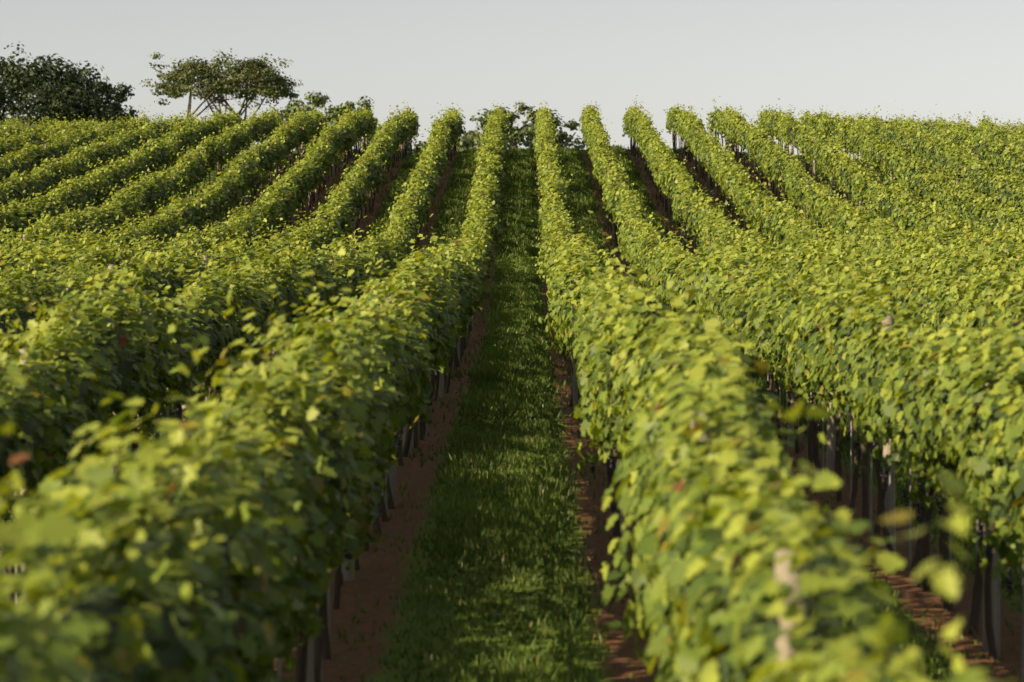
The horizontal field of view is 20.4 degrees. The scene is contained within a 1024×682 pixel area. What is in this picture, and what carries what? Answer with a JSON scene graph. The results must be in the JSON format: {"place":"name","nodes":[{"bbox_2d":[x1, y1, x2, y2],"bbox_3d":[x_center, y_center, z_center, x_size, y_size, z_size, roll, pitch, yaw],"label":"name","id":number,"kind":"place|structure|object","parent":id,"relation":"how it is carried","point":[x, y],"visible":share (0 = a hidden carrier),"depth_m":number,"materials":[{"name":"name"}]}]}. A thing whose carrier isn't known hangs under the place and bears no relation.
{"place":"outdoors","nodes":[
{"label":"outdoors","id":0,"kind":"place"},
{"bbox_2d":[0,149,1022,681],"bbox_3d":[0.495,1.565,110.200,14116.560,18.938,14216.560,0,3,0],"label":"ground","id":1,"kind":"structure","parent":0,"point":[376,583],"depth_m":20.29,"materials":[{"name":"brown soil"}]},
{"bbox_2d":[0,43,127,155],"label":"oak tree","id":2,"kind":"object","parent":1,"relation":"on","point":[71,90],"depth_m":178.93,"materials":[{"name":"green plant"}]},
{"bbox_2d":[39,81,139,124],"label":"oak tree","id":3,"kind":"object","parent":1,"relation":"on","point":[123,91],"depth_m":183.75,"materials":[{"name":"green plant"}]},
{"bbox_2d":[140,48,302,153],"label":"umbrella tree","id":4,"kind":"object","parent":1,"relation":"on","point":[252,70],"depth_m":173.84,"materials":[{"name":"green plant"}]},
{"bbox_2d":[274,91,355,150],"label":"tree","id":5,"kind":"object","parent":1,"relation":"on","point":[317,100],"depth_m":183.53,"materials":[{"name":"green plant"}]},
{"bbox_2d":[325,96,379,148],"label":"tree","id":6,"kind":"object","parent":1,"relation":"on","point":[365,103],"depth_m":191.40,"materials":[{"name":"green plant"}]},
{"bbox_2d":[399,130,481,151],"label":"tree","id":7,"kind":"object","parent":1,"relation":"on","point":[463,143],"depth_m":222.73,"materials":[{"name":"green plant"}]},
{"bbox_2d":[3,133,1017,636],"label":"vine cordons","id":8,"kind":"object","parent":1,"relation":"on","point":[849,415],"visible":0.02,"depth_m":33.92,"materials":[{"name":"brown"}]},
{"bbox_2d":[0,144,1022,681],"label":"alley grass","id":9,"kind":"structure","parent":1,"relation":"on","point":[500,362],"depth_m":26.79,"materials":[{"name":"green plant"}]},
{"bbox_2d":[0,116,1023,681],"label":"vine","id":10,"kind":"object","parent":1,"relation":"on","point":[104,602],"depth_m":22.83,"materials":[{"name":"green plant"}]},
{"bbox_2d":[0,281,1013,589],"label":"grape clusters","id":11,"kind":"object","parent":10,"relation":"hanging from","point":[612,467],"visible":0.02,"depth_m":20.44,"materials":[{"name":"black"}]},
{"bbox_2d":[0,95,1023,257],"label":"vine leaves","id":12,"kind":"object","parent":10,"relation":"attached to","point":[391,139],"visible":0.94,"depth_m":94.17,"materials":[{"name":"green plant"}]},
{"bbox_2d":[0,195,1023,681],"bbox_3d":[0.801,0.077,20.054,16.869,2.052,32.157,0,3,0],"label":"vine leaves","id":13,"kind":"object","parent":10,"relation":"attached to","point":[230,476],"visible":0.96,"depth_m":13.08,"materials":[{"name":"green plant"}]},
{"bbox_2d":[8,113,1023,681],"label":"trellis posts","id":14,"kind":"object","parent":1,"relation":"on","point":[786,577],"visible":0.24,"depth_m":21.36,"materials":[{"name":"grey"}]},
{"bbox_2d":[15,186,1023,681],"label":"vine stakes","id":15,"kind":"object","parent":1,"relation":"on","point":[625,516],"visible":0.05,"depth_m":21.24,"materials":[{"name":"grey"}]},
{"bbox_2d":[469,101,585,149],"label":"tree","id":16,"kind":"object","parent":1,"relation":"on","point":[517,135],"depth_m":212.48,"materials":[{"name":"green plant"}]},
{"bbox_2d":[0,0,1023,159],"label":"sky","id":17,"kind":"structure","parent":0,"point":[933,58],"materials":[{"name":"white"}]}
]}

